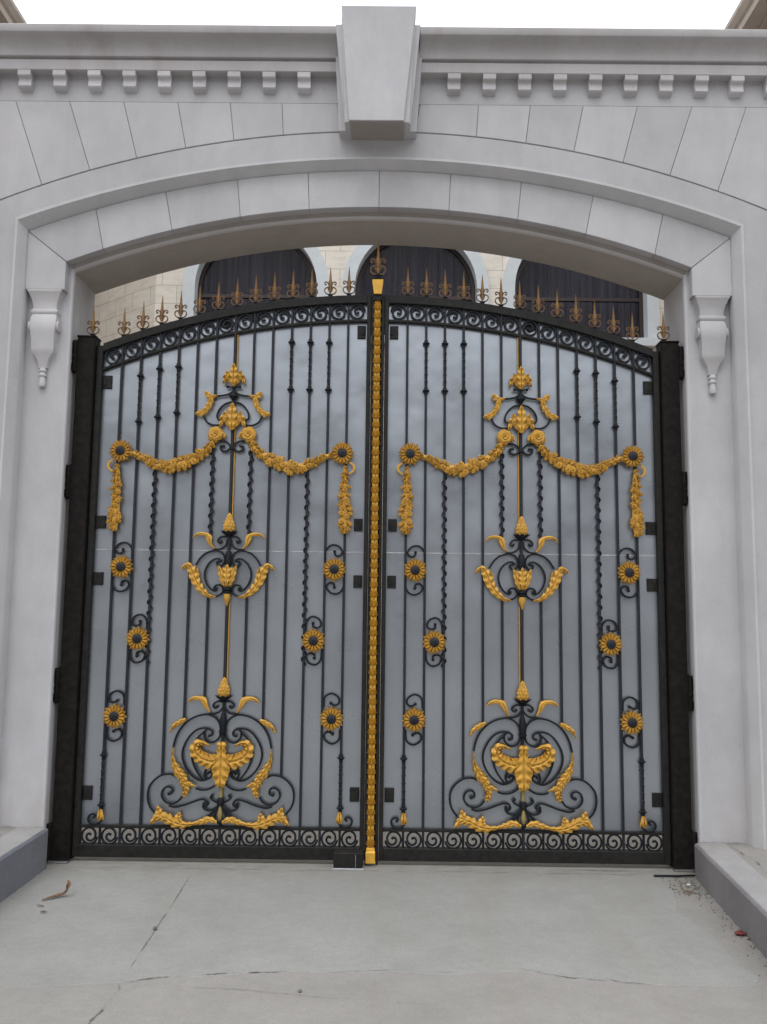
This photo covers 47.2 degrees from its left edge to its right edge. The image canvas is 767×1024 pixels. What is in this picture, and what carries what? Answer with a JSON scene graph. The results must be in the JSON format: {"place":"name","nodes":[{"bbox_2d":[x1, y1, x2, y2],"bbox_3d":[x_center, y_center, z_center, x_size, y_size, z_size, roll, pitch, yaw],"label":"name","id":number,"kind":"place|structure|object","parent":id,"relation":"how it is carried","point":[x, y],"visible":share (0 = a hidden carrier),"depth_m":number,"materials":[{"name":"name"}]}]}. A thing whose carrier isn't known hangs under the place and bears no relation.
{"place":"outdoors","nodes":[
{"label":"outdoors","id":0,"kind":"place"},
{"bbox_2d":[0,827,37,836],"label":"pavement","id":1,"kind":"structure","parent":0,"point":[4,831],"depth_m":5.45,"materials":[{"name":"concrete"}]},
{"bbox_2d":[81,747,661,849],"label":"courtyard","id":2,"kind":"structure","parent":0,"point":[390,840],"depth_m":6.31,"materials":[{"name":"concrete"}]},
{"bbox_2d":[13,0,740,28],"label":"sky","id":3,"kind":"structure","parent":0,"point":[647,14],"materials":[{"name":"white"}]},
{"bbox_2d":[0,857,759,986],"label":"driveway","id":4,"kind":"structure","parent":0,"point":[98,920],"depth_m":4.56,"materials":[{"name":"concrete"}]},
{"bbox_2d":[42,880,70,899],"bbox_3d":[-1.829,2.109,4.901,0.157,0.082,0.041,5,-8,-34],"label":"dry leaf","id":5,"kind":"object","parent":4,"relation":"on","point":[68,885],"visible":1,"depth_m":4.92,"materials":[{"name":"brown plant"}]},
{"bbox_2d":[131,876,189,965],"bbox_3d":[-1.156,2.125,4.587,0.011,0.001,1.501,1,-7,-1],"label":"pavement crack","id":6,"kind":"object","parent":4,"relation":"on","point":[161,920],"visible":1,"depth_m":4.54,"materials":[{"name":"grey concrete"}]},
{"bbox_2d":[135,971,277,980],"bbox_3d":[-0.789,2.047,3.881,0.711,0.001,0.032,2,-7,-11],"label":"pavement crack","id":7,"kind":"object","parent":4,"relation":"on","point":[207,974],"visible":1,"depth_m":3.89,"materials":[{"name":"grey concrete"}]},
{"bbox_2d":[50,866,653,874],"bbox_3d":[-0.141,2.242,5.488,3.920,0.001,0.020,1,-7,0],"label":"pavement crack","id":8,"kind":"object","parent":4,"relation":"on","point":[436,871],"visible":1,"depth_m":5.49,"materials":[{"name":"grey concrete"}]},
{"bbox_2d":[525,969,651,984],"bbox_3d":[0.897,2.070,3.901,0.602,0.001,0.037,-1,-7,16],"label":"pavement crack","id":9,"kind":"object","parent":4,"relation":"on","point":[595,979],"visible":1,"depth_m":3.88,"materials":[{"name":"grey concrete"}]},
{"bbox_2d":[0,860,766,1023],"bbox_3d":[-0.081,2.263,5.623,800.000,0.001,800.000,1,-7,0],"label":"ground","id":10,"kind":"structure","parent":0,"point":[518,997],"depth_m":3.67,"materials":[{"name":"concrete"}]},
{"bbox_2d":[0,0,26,22],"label":"house wing","id":11,"kind":"structure","parent":10,"relation":"on","point":[10,12],"depth_m":10.03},
{"bbox_2d":[0,827,47,902],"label":"kerb","id":12,"kind":"structure","parent":10,"relation":"on","point":[23,855],"depth_m":5.14,"materials":[{"name":"concrete"}]},
{"bbox_2d":[46,307,100,863],"bbox_3d":[-2.054,0.412,5.844,0.173,3.681,0.145,1,-7,0],"label":"gate post","id":13,"kind":"object","parent":10,"relation":"on","point":[66,694],"visible":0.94,"depth_m":5.78,"materials":[{"name":"black metal"}]},
{"bbox_2d":[72,240,385,869],"bbox_3d":[-0.990,0.176,5.836,1.973,4.193,0.157,1,-7,0],"label":"gate leaf","id":14,"kind":"object","parent":13,"relation":"attached to","point":[232,691],"visible":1,"depth_m":5.85,"materials":[{"name":"black paint"}]},
{"bbox_2d":[88,985,119,1023],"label":"pavement crack","id":15,"kind":"object","parent":10,"relation":"on","point":[100,1010],"visible":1,"depth_m":3.50,"materials":[{"name":"grey concrete"}]},
{"bbox_2d":[202,987,434,1004],"bbox_3d":[-0.364,2.032,3.698,1.161,0.001,0.018,0,-7,9],"label":"pavement crack","id":16,"kind":"object","parent":10,"relation":"on","point":[317,996],"visible":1,"depth_m":3.67,"materials":[{"name":"grey concrete"}]},
{"bbox_2d":[94,245,664,746],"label":"house","id":17,"kind":"structure","parent":10,"relation":"on","point":[622,303],"depth_m":11.53,"materials":[{"name":"stone"}]},
{"bbox_2d":[181,247,328,317],"bbox_3d":[-1.631,-2.869,11.378,1.870,1.885,0.415,1,-7,0],"label":"window","id":18,"kind":"structure","parent":17,"relation":"in","point":[281,264],"depth_m":11.57,"materials":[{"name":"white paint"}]},
{"bbox_2d":[342,245,488,344],"bbox_3d":[0.414,-2.846,11.367,1.870,1.885,0.415,1,-7,0],"label":"window","id":19,"kind":"structure","parent":17,"relation":"in","point":[399,259],"depth_m":11.57,"materials":[{"name":"white paint"}]},
{"bbox_2d":[502,257,660,347],"bbox_3d":[2.519,-2.852,11.359,1.990,1.945,0.415,1,-7,0],"label":"window","id":20,"kind":"structure","parent":17,"relation":"in","point":[626,302],"depth_m":11.52,"materials":[{"name":"white paint"}]},
{"bbox_2d":[0,6,766,861],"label":"gateway wall","id":21,"kind":"structure","parent":10,"relation":"on","point":[634,158],"depth_m":5.87,"materials":[{"name":"stone"}]},
{"bbox_2d":[654,874,694,876],"bbox_3d":[1.819,2.253,5.436,0.292,0.011,0.020,1,-7,-4],"label":"iron rod","id":22,"kind":"object","parent":10,"relation":"on","point":[691,875],"visible":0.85,"depth_m":5.43,"materials":[{"name":"black paint"}]},
{"bbox_2d":[655,315,697,872],"bbox_3d":[1.937,0.456,5.822,0.173,3.684,0.145,1,-7,0],"label":"gate post","id":23,"kind":"object","parent":10,"relation":"on","point":[680,704],"visible":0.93,"depth_m":5.76,"materials":[{"name":"black metal"}]},
{"bbox_2d":[375,268,670,864],"bbox_3d":[0.915,0.292,5.846,1.897,4.010,0.094,1,-7,0],"label":"gate leaf","id":24,"kind":"object","parent":23,"relation":"attached to","point":[522,684],"visible":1,"depth_m":5.84,"materials":[{"name":"black paint"}]},
{"bbox_2d":[659,877,766,975],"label":"grit","id":25,"kind":"object","parent":10,"relation":"on","point":[692,882],"visible":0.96,"depth_m":5.15,"materials":[{"name":"gravel"}]},
{"bbox_2d":[694,843,766,958],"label":"kerb","id":26,"kind":"structure","parent":10,"relation":"on","point":[731,881],"depth_m":4.75,"materials":[{"name":"concrete"}]},
{"bbox_2d":[734,930,746,935],"bbox_3d":[1.810,2.136,4.454,0.066,0.027,0.037,1,-7,0],"label":"crumpled wrapper","id":27,"kind":"object","parent":10,"relation":"on","point":[740,933],"visible":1,"depth_m":4.44,"materials":[{"name":"red paper"}]},
{"bbox_2d":[725,0,766,29],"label":"house wing","id":28,"kind":"structure","parent":10,"relation":"on","point":[749,14],"depth_m":9.69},
{"bbox_2d":[725,843,766,879],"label":"pavement","id":29,"kind":"structure","parent":0,"point":[755,854],"depth_m":5.20,"materials":[{"name":"concrete"}]}
]}

